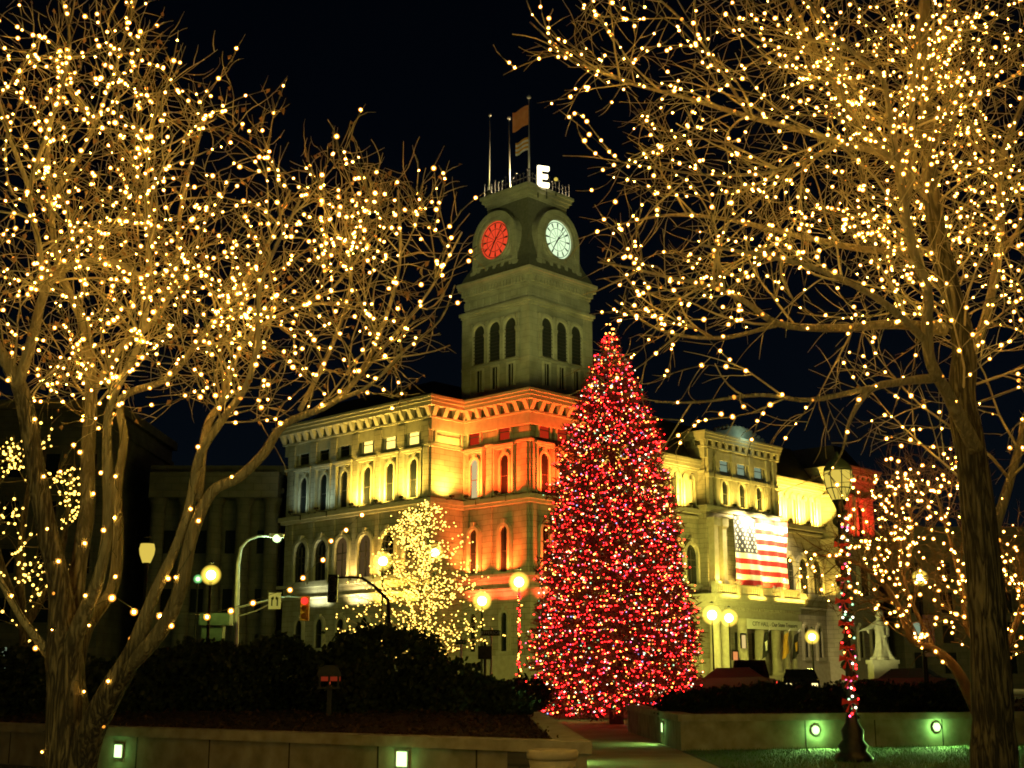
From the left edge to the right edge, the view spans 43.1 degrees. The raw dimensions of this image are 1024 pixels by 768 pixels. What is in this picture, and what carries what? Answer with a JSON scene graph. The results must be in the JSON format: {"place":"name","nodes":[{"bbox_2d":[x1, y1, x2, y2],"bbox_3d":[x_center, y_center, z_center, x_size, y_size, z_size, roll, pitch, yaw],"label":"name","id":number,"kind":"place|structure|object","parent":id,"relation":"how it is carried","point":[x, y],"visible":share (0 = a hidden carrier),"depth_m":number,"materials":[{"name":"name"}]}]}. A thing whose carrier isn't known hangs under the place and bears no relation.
{"place":"outdoors","nodes":[
{"label":"outdoors","id":0,"kind":"place"},
{"bbox_2d":[0,400,177,667],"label":"office building","id":1,"kind":"structure","parent":0,"point":[149,444],"depth_m":109.74,"materials":[{"name":"stone"}]},
{"bbox_2d":[0,594,11,621],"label":"window","id":2,"kind":"structure","parent":1,"relation":"in","point":[8,610],"depth_m":106.50,"materials":[{"name":"glass"}]},
{"bbox_2d":[0,545,16,572],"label":"window","id":3,"kind":"structure","parent":1,"relation":"in","point":[6,550],"depth_m":107.50,"materials":[{"name":"glass"}]},
{"bbox_2d":[1,497,21,524],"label":"window","id":4,"kind":"structure","parent":1,"relation":"in","point":[18,500],"depth_m":108.31,"materials":[{"name":"glass"}]},
{"bbox_2d":[5,450,24,476],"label":"window","id":5,"kind":"structure","parent":1,"relation":"in","point":[15,472],"depth_m":109.11,"materials":[{"name":"glass"}]},
{"bbox_2d":[32,594,47,621],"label":"window","id":6,"kind":"structure","parent":1,"relation":"in","point":[42,616],"depth_m":106.46,"materials":[{"name":"glass"}]},
{"bbox_2d":[44,450,62,476],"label":"window","id":7,"kind":"structure","parent":1,"relation":"in","point":[52,458],"depth_m":109.24,"materials":[{"name":"glass"}]},
{"bbox_2d":[146,465,287,670],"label":"columned building","id":8,"kind":"structure","parent":0,"point":[252,504],"depth_m":110.78,"materials":[{"name":"stone"}]},
{"bbox_2d":[160,585,172,612],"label":"window","id":9,"kind":"structure","parent":8,"relation":"in","point":[166,592],"depth_m":110.72,"materials":[{"name":"glass"}]},
{"bbox_2d":[163,527,177,553],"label":"window","id":10,"kind":"structure","parent":8,"relation":"in","point":[169,532],"depth_m":111.83,"materials":[{"name":"glass"}]},
{"bbox_2d":[189,585,203,612],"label":"window","id":11,"kind":"structure","parent":8,"relation":"in","point":[192,597],"depth_m":110.66,"materials":[{"name":"glass"}]},
{"bbox_2d":[194,527,206,553],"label":"window","id":12,"kind":"structure","parent":8,"relation":"in","point":[200,548],"depth_m":111.72,"materials":[{"name":"glass"}]},
{"bbox_2d":[220,585,232,612],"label":"window","id":13,"kind":"structure","parent":8,"relation":"in","point":[226,590],"depth_m":110.66,"materials":[{"name":"glass"}]},
{"bbox_2d":[222,527,235,553],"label":"window","id":14,"kind":"structure","parent":8,"relation":"in","point":[229,532],"depth_m":111.75,"materials":[{"name":"glass"}]},
{"bbox_2d":[254,527,263,553],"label":"window","id":15,"kind":"structure","parent":8,"relation":"in","point":[259,541],"depth_m":111.72,"materials":[{"name":"glass"}]},
{"bbox_2d":[0,718,719,767],"bbox_3d":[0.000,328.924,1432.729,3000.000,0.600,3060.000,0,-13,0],"label":"ground","id":16,"kind":"structure","parent":0,"point":[577,723],"depth_m":46.78,"materials":[{"name":"grey concrete"}]},
{"bbox_2d":[139,535,154,608],"bbox_3d":[-11.213,7.557,39.304,0.480,5.956,0.480,0,-13,0],"label":"street lamp","id":17,"kind":"object","parent":16,"relation":"on","point":[146,551],"visible":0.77,"depth_m":39.67,"materials":[{"name":"yellow metal"}]},
{"bbox_2d":[206,561,215,637],"bbox_3d":[-12.667,10.637,53.986,0.875,6.483,0.875,0,-13,0],"label":"street lamp","id":18,"kind":"object","parent":16,"relation":"on","point":[210,574],"visible":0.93,"depth_m":54.33,"materials":[{"name":"white metal"}]},
{"bbox_2d":[199,613,233,642],"bbox_3d":[-12.796,12.097,55.705,1.300,4.400,0.800,0,-13,0],"label":"control cabinet","id":19,"kind":"object","parent":16,"relation":"on","point":[219,622],"visible":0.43,"depth_m":55.75,"materials":[{"name":"green metal"}]},
{"bbox_2d":[0,0,486,767],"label":"bare tree","id":20,"kind":"object","parent":16,"relation":"on","point":[76,740],"visible":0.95,"depth_m":13.86,"materials":[{"name":"brown plant"}]},
{"bbox_2d":[0,0,477,751],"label":"string lights","id":21,"kind":"object","parent":20,"relation":"attached to","point":[146,220],"visible":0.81,"depth_m":14.08,"materials":[{"name":"yellow glass"}]},
{"bbox_2d":[0,707,591,767],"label":"planter","id":22,"kind":"object","parent":16,"relation":"on","point":[294,738],"visible":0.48,"depth_m":22.25,"materials":[{"name":"concrete"}]},
{"bbox_2d":[0,414,97,656],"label":"bare tree","id":23,"kind":"object","parent":22,"relation":"on","point":[20,599],"visible":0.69,"depth_m":35.75,"materials":[{"name":"brown plant"}]},
{"bbox_2d":[0,413,79,644],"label":"string lights","id":24,"kind":"object","parent":23,"relation":"attached to","point":[18,515],"visible":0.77,"depth_m":36.04,"materials":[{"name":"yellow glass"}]},
{"bbox_2d":[0,640,110,716],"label":"shrub","id":25,"kind":"object","parent":22,"relation":"in","point":[22,684],"visible":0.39,"depth_m":29.49,"materials":[{"name":"green plant"}]},
{"bbox_2d":[85,636,240,712],"bbox_3d":[-8.290,7.135,30.578,4.282,2.440,3.811,0,-13,0],"label":"shrub","id":26,"kind":"object","parent":22,"relation":"on","point":[150,688],"visible":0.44,"depth_m":29.48,"materials":[{"name":"green plant"}]},
{"bbox_2d":[182,630,320,711],"bbox_3d":[-5.898,6.936,30.025,3.426,2.467,2.994,0,-13,0],"label":"shrub","id":27,"kind":"object","parent":22,"relation":"on","point":[254,671],"visible":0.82,"depth_m":29.28,"materials":[{"name":"green plant"}]},
{"bbox_2d":[317,665,343,715],"bbox_3d":[-3.772,6.542,26.817,0.520,1.420,0.400,0,-13,0],"label":"lantern box","id":28,"kind":"object","parent":22,"relation":"on","point":[330,670],"visible":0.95,"depth_m":26.75,"materials":[{"name":"black metal"}]},
{"bbox_2d":[289,617,491,713],"bbox_3d":[-2.690,6.601,29.158,4.498,2.732,3.166,0,-13,0],"label":"shrub","id":29,"kind":"object","parent":22,"relation":"on","point":[427,672],"visible":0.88,"depth_m":28.42,"materials":[{"name":"green plant"}]},
{"bbox_2d":[396,750,408,767],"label":"wall lamp","id":30,"kind":"object","parent":22,"relation":"attached to","point":[402,758],"visible":1,"depth_m":19.61,"materials":[{"name":"glass"}]},
{"bbox_2d":[435,674,540,715],"bbox_3d":[-0.748,7.671,31.009,2.368,1.486,4.412,-3,-13,14],"label":"shrub","id":31,"kind":"object","parent":22,"relation":"on","point":[504,698],"visible":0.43,"depth_m":29.71,"materials":[{"name":"green plant"}]},
{"bbox_2d":[507,752,529,767],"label":"wall vent","id":32,"kind":"object","parent":22,"relation":"attached to","point":[517,759],"depth_m":18.42,"materials":[{"name":"metal"}]},
{"bbox_2d":[327,574,390,655],"bbox_3d":[-5.769,9.974,48.922,2.486,5.525,0.470,0,-13,0],"label":"traffic signal mast","id":33,"kind":"object","parent":16,"relation":"on","point":[332,596],"visible":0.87,"depth_m":49.39,"materials":[{"name":"black metal"}]},
{"bbox_2d":[478,642,491,675],"bbox_3d":[-0.938,10.363,44.736,0.480,2.900,0.360,0,-13,0],"label":"pedestrian signal","id":34,"kind":"object","parent":16,"relation":"on","point":[484,652],"visible":0.69,"depth_m":44.86,"materials":[{"name":"black metal"}]},
{"bbox_2d":[526,748,577,767],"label":"stone pot","id":35,"kind":"object","parent":16,"relation":"on","point":[552,758],"visible":1,"depth_m":16.39,"materials":[{"name":"beige stone"}]},
{"bbox_2d":[272,168,881,688],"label":"city hall","id":36,"kind":"structure","parent":16,"relation":"on","point":[490,426],"depth_m":102.70,"materials":[{"name":"stone"}]},
{"bbox_2d":[288,535,308,586],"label":"window","id":37,"kind":"structure","parent":36,"relation":"in","point":[300,550],"depth_m":107.73,"materials":[{"name":"glass"}]},
{"bbox_2d":[293,615,304,651],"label":"window","id":38,"kind":"structure","parent":36,"relation":"in","point":[298,626],"depth_m":106.45,"materials":[{"name":"glass"}]},
{"bbox_2d":[293,467,311,514],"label":"window","id":39,"kind":"structure","parent":36,"relation":"in","point":[301,501],"depth_m":109.06,"materials":[{"name":"stone"}]},
{"bbox_2d":[308,533,329,584],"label":"window","id":40,"kind":"structure","parent":36,"relation":"in","point":[319,573],"depth_m":105.91,"materials":[{"name":"glass"}]},
{"bbox_2d":[313,614,325,651],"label":"window","id":41,"kind":"structure","parent":36,"relation":"in","point":[319,624],"depth_m":104.57,"materials":[{"name":"glass"}]},
{"bbox_2d":[313,463,331,512],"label":"window","id":42,"kind":"structure","parent":36,"relation":"in","point":[321,492],"depth_m":107.21,"materials":[{"name":"stone"}]},
{"bbox_2d":[331,613,346,648],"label":"window","id":43,"kind":"structure","parent":36,"relation":"in","point":[341,624],"depth_m":102.85,"materials":[{"name":"glass"}]},
{"bbox_2d":[332,530,351,582],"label":"window","id":44,"kind":"structure","parent":36,"relation":"in","point":[341,548],"depth_m":104.06,"materials":[{"name":"glass"}]},
{"bbox_2d":[333,459,352,509],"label":"window","id":45,"kind":"structure","parent":36,"relation":"in","point":[345,476],"depth_m":105.34,"materials":[{"name":"stone"}]},
{"bbox_2d":[351,527,374,580],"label":"window","id":46,"kind":"structure","parent":36,"relation":"in","point":[365,544],"depth_m":102.11,"materials":[{"name":"glass"}]},
{"bbox_2d":[355,455,375,506],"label":"window","id":47,"kind":"structure","parent":36,"relation":"in","point":[365,496],"depth_m":103.40,"materials":[{"name":"stone"}]},
{"bbox_2d":[374,525,397,579],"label":"window","id":48,"kind":"structure","parent":36,"relation":"in","point":[392,548],"depth_m":100.22,"materials":[{"name":"glass"}]},
{"bbox_2d":[378,451,399,503],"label":"window","id":49,"kind":"structure","parent":36,"relation":"in","point":[390,472],"depth_m":101.53,"materials":[{"name":"stone"}]},
{"bbox_2d":[398,523,421,576],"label":"window","id":50,"kind":"structure","parent":36,"relation":"in","point":[406,557],"depth_m":98.50,"materials":[{"name":"glass"}]},
{"bbox_2d":[401,447,422,499],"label":"window","id":51,"kind":"structure","parent":36,"relation":"in","point":[413,477],"depth_m":99.64,"materials":[{"name":"stone"}]},
{"bbox_2d":[434,430,462,446],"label":"window","id":52,"kind":"structure","parent":36,"relation":"in","point":[439,436],"depth_m":100.17,"materials":[{"name":"glass"}]},
{"bbox_2d":[463,522,481,575],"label":"window","id":53,"kind":"structure","parent":36,"relation":"in","point":[473,550],"depth_m":98.55,"materials":[{"name":"glass"}]},
{"bbox_2d":[465,608,479,655],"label":"window","id":54,"kind":"structure","parent":36,"relation":"in","point":[470,652],"depth_m":97.14,"materials":[{"name":"glass"}]},
{"bbox_2d":[461,447,485,500],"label":"window","id":55,"kind":"structure","parent":36,"relation":"in","point":[476,474],"depth_m":99.78,"materials":[{"name":"stone"}]},
{"bbox_2d":[494,519,512,573],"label":"window","id":56,"kind":"structure","parent":36,"relation":"in","point":[504,560],"depth_m":96.31,"materials":[{"name":"glass"}]},
{"bbox_2d":[490,442,516,496],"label":"window","id":57,"kind":"structure","parent":36,"relation":"in","point":[506,461],"depth_m":97.66,"materials":[{"name":"stone"}]},
{"bbox_2d":[496,606,511,654],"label":"window","id":58,"kind":"structure","parent":36,"relation":"in","point":[504,616],"depth_m":94.96,"materials":[{"name":"stone"}]},
{"bbox_2d":[527,95,530,180],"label":"flagpole","id":59,"kind":"object","parent":36,"relation":"on","point":[528,96],"visible":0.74,"depth_m":104.64,"materials":[{"name":"metal"}]},
{"bbox_2d":[513,105,527,132],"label":"flag","id":60,"kind":"object","parent":59,"relation":"attached to","point":[520,118],"visible":1,"depth_m":104.89,"materials":[{"name":"orange fabric"}]},
{"bbox_2d":[537,165,548,198],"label":"lit letter","id":61,"kind":"object","parent":36,"relation":"on","point":[540,175],"visible":1,"depth_m":103.35,"materials":[{"name":"white metal"}]},
{"bbox_2d":[536,425,551,439],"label":"window","id":62,"kind":"structure","parent":36,"relation":"in","point":[541,431],"depth_m":97.73,"materials":[{"name":"glass"}]},
{"bbox_2d":[534,440,555,494],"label":"window","id":63,"kind":"structure","parent":36,"relation":"in","point":[543,459],"depth_m":97.04,"materials":[{"name":"stone"}]},
{"bbox_2d":[537,517,552,571],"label":"window","id":64,"kind":"structure","parent":36,"relation":"in","point":[541,528],"depth_m":95.53,"materials":[{"name":"glass"}]},
{"bbox_2d":[682,538,702,587],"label":"window","id":65,"kind":"structure","parent":36,"relation":"in","point":[692,552],"depth_m":110.21,"materials":[{"name":"glass"}]},
{"bbox_2d":[720,479,731,507],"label":"window","id":66,"kind":"structure","parent":36,"relation":"in","point":[724,484],"depth_m":113.79,"materials":[{"name":"stone"}]},
{"bbox_2d":[738,482,748,509],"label":"window","id":67,"kind":"structure","parent":36,"relation":"in","point":[742,490],"depth_m":115.64,"materials":[{"name":"stone"}]},
{"bbox_2d":[755,482,765,513],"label":"window","id":68,"kind":"structure","parent":36,"relation":"in","point":[759,493],"depth_m":117.54,"materials":[{"name":"stone"}]},
{"bbox_2d":[733,514,788,588],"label":"hanging flag","id":69,"kind":"object","parent":36,"relation":"attached to","point":[761,550],"visible":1,"depth_m":115.33,"materials":[{"name":"multicoloured fabric"}]},
{"bbox_2d":[747,618,801,630],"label":"entrance banner","id":70,"kind":"object","parent":36,"relation":"attached to","point":[765,624],"visible":1,"depth_m":112.97,"materials":[{"name":"white paint"}]},
{"bbox_2d":[787,550,797,589],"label":"window","id":71,"kind":"structure","parent":36,"relation":"in","point":[792,570],"depth_m":121.10,"materials":[{"name":"glass"}]},
{"bbox_2d":[796,552,813,596],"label":"window","id":72,"kind":"structure","parent":36,"relation":"in","point":[801,558],"depth_m":122.61,"materials":[{"name":"glass"}]},
{"bbox_2d":[801,622,811,660],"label":"window","id":73,"kind":"structure","parent":36,"relation":"in","point":[806,650],"depth_m":121.01,"materials":[{"name":"stone"}]},
{"bbox_2d":[809,554,826,597],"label":"window","id":74,"kind":"structure","parent":36,"relation":"in","point":[814,585],"depth_m":124.24,"materials":[{"name":"glass"}]},
{"bbox_2d":[815,623,825,660],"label":"window","id":75,"kind":"structure","parent":36,"relation":"in","point":[819,640],"depth_m":122.67,"materials":[{"name":"stone"}]},
{"bbox_2d":[852,497,867,539],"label":"window","id":76,"kind":"structure","parent":36,"relation":"in","point":[863,513],"depth_m":126.88,"materials":[{"name":"glass"}]},
{"bbox_2d":[856,623,867,660],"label":"window","id":77,"kind":"structure","parent":36,"relation":"in","point":[860,635],"depth_m":123.30,"materials":[{"name":"stone"}]},
{"bbox_2d":[856,555,874,598],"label":"window","id":78,"kind":"structure","parent":36,"relation":"in","point":[863,589],"depth_m":125.46,"materials":[{"name":"glass"}]},
{"bbox_2d":[522,333,707,723],"bbox_3d":[3.965,5.342,50.053,7.156,15.057,7.176,0,-13,0],"label":"christmas tree","id":79,"kind":"object","parent":16,"relation":"on","point":[623,635],"visible":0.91,"depth_m":48.28,"materials":[{"name":"green plant"}]},
{"bbox_2d":[524,332,703,715],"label":"string lights","id":80,"kind":"object","parent":79,"relation":"attached to","point":[649,603],"visible":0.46,"depth_m":48.07,"materials":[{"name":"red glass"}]},
{"bbox_2d":[0,0,1023,533],"label":"sky","id":81,"kind":"structure","parent":0,"point":[433,71],"materials":[{"name":"black"}]},
{"bbox_2d":[571,729,718,767],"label":"path","id":82,"kind":"structure","parent":0,"point":[618,748],"depth_m":28.82,"materials":[{"name":"concrete"}]},
{"bbox_2d":[324,688,1023,693],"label":"pavement","id":83,"kind":"structure","parent":0,"point":[1018,690],"depth_m":98.83,"materials":[{"name":"concrete"}]},
{"bbox_2d":[859,609,899,678],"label":"statue","id":84,"kind":"object","parent":83,"relation":"on","point":[881,661],"visible":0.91,"depth_m":73.20,"materials":[{"name":"white stone"}]},
{"bbox_2d":[682,745,1023,767],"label":"lawn","id":85,"kind":"structure","parent":0,"point":[816,757],"depth_m":26.91,"materials":[{"name":"plant"}]},
{"bbox_2d":[493,0,1023,767],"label":"bare tree","id":86,"kind":"object","parent":85,"relation":"on","point":[993,738],"visible":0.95,"depth_m":15.18,"materials":[{"name":"brown plant"}]},
{"bbox_2d":[498,0,1023,518],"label":"string lights","id":87,"kind":"object","parent":86,"relation":"attached to","point":[856,234],"visible":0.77,"depth_m":15.34,"materials":[{"name":"yellow glass"}]},
{"bbox_2d":[626,697,1023,750],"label":"planter","id":88,"kind":"object","parent":85,"relation":"on","point":[734,727],"visible":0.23,"depth_m":31.35,"materials":[{"name":"concrete"}]},
{"bbox_2d":[653,682,769,719],"bbox_3d":[5.280,8.586,34.374,3.168,1.347,3.288,0,-13,0],"label":"hedge","id":89,"kind":"object","parent":88,"relation":"in","point":[712,698],"visible":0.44,"depth_m":33.46,"materials":[{"name":"green plant"}]},
{"bbox_2d":[729,678,842,711],"bbox_3d":[7.224,8.543,34.399,3.066,1.480,3.364,0,-13,0],"label":"hedge","id":90,"kind":"object","parent":88,"relation":"in","point":[781,695],"visible":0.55,"depth_m":33.47,"materials":[{"name":"green plant"}]},
{"bbox_2d":[805,678,922,712],"bbox_3d":[9.128,8.473,34.381,3.279,1.425,3.358,0,-13,0],"label":"hedge","id":91,"kind":"object","parent":88,"relation":"in","point":[869,698],"visible":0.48,"depth_m":33.40,"materials":[{"name":"green plant"}]},
{"bbox_2d":[877,678,969,711],"bbox_3d":[11.132,8.502,34.378,3.255,1.372,3.220,0,-13,0],"label":"hedge","id":92,"kind":"object","parent":88,"relation":"in","point":[946,696],"visible":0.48,"depth_m":33.41,"materials":[{"name":"green plant"}]},
{"bbox_2d":[823,451,873,761],"bbox_3d":[6.850,4.487,26.670,0.798,6.300,0.730,0,-13,0],"label":"garlanded lamp post","id":93,"kind":"object","parent":85,"relation":"on","point":[853,745],"visible":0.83,"depth_m":26.39,"materials":[{"name":"black metal"}]},
{"bbox_2d":[774,432,1023,714],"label":"bare tree","id":94,"kind":"object","parent":85,"relation":"on","point":[953,666],"visible":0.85,"depth_m":23.69,"materials":[{"name":"brown plant"}]},
{"bbox_2d":[784,445,1023,691],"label":"string lights","id":95,"kind":"object","parent":94,"relation":"attached to","point":[841,554],"visible":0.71,"depth_m":23.85,"materials":[{"name":"yellow glass"}]},
{"bbox_2d":[875,527,1023,687],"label":"brick building","id":96,"kind":"structure","parent":0,"point":[905,652],"depth_m":126.67,"materials":[{"name":"brick"}]},
{"bbox_2d":[938,589,954,612],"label":"window","id":97,"kind":"structure","parent":96,"relation":"in","point":[950,592],"depth_m":126.44,"materials":[{"name":"glass"}]},
{"bbox_2d":[940,619,956,642],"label":"window","id":98,"kind":"structure","parent":96,"relation":"in","point":[948,637],"depth_m":125.74,"materials":[{"name":"glass"}]},
{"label":"street","id":99,"kind":"structure","parent":0,"visible":0},
{"bbox_2d":[233,534,309,645],"bbox_3d":[-10.640,10.566,57.025,3.374,7.980,0.516,0,-13,2],"label":"traffic signal mast","id":100,"kind":"object","parent":99,"relation":"on","point":[274,601],"visible":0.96,"depth_m":57.22,"materials":[{"name":"metal"}]},
{"bbox_2d":[329,500,504,658],"bbox_3d":[-4.080,10.593,61.526,7.752,9.929,8.187,-10,-16,37],"label":"lit small tree","id":101,"kind":"object","parent":99,"relation":"on","point":[417,609],"visible":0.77,"depth_m":61.19,"materials":[{"name":"yellow plant"}]},
{"bbox_2d":[326,500,505,654],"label":"string lights","id":102,"kind":"object","parent":101,"relation":"attached to","point":[422,574],"visible":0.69,"depth_m":61.12,"materials":[{"name":"yellow glass"}]},
{"bbox_2d":[514,568,523,678],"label":"street lamp","id":103,"kind":"object","parent":99,"relation":"on","point":[518,582],"visible":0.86,"depth_m":70.88,"materials":[{"name":"white metal"}]},
{"bbox_2d":[683,667,776,688],"bbox_3d":[9.757,13.515,58.455,4.350,1.450,1.800,-3,-13,12],"label":"parked car","id":104,"kind":"object","parent":99,"relation":"on","point":[719,677],"visible":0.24,"depth_m":57.72,"materials":[{"name":"red metal"}]},
{"bbox_2d":[733,660,769,677],"bbox_3d":[11.042,13.795,60.425,1.800,1.780,4.340,-2,-13,8],"label":"parked car","id":105,"kind":"object","parent":99,"relation":"on","point":[759,666],"visible":0.1,"depth_m":58.73,"materials":[{"name":"black paint"}]},
{"bbox_2d":[782,669,820,687],"bbox_3d":[14.291,14.854,64.322,1.800,1.450,4.350,-2,-13,10],"label":"parked car","id":106,"kind":"object","parent":99,"relation":"on","point":[807,676],"visible":0.3,"depth_m":63.47,"materials":[{"name":"black paint"}]},
{"bbox_2d":[859,668,953,686],"bbox_3d":[18.919,14.404,62.351,4.350,1.450,1.800,-7,-15,29],"label":"parked car","id":107,"kind":"object","parent":99,"relation":"on","point":[900,676],"visible":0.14,"depth_m":61.65,"materials":[{"name":"black paint"}]},
{"bbox_2d":[918,601,935,681],"bbox_3d":[18.282,12.027,56.746,0.660,5.000,0.120,0,-13,0],"label":"banner pole","id":108,"kind":"object","parent":99,"relation":"on","point":[928,654],"visible":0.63,"depth_m":56.97,"materials":[{"name":"black metal"}]},
{"bbox_3d":[-4.225,10.866,43.164,9.671,1.222,5.120,0,-13,0],"label":"planter","id":109,"kind":"object","parent":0,"visible":0},
{"bbox_2d":[500,673,554,712],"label":"shrub","id":110,"kind":"object","parent":109,"relation":"in","point":[539,686],"visible":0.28,"depth_m":42.46,"materials":[{"name":"green plant"}]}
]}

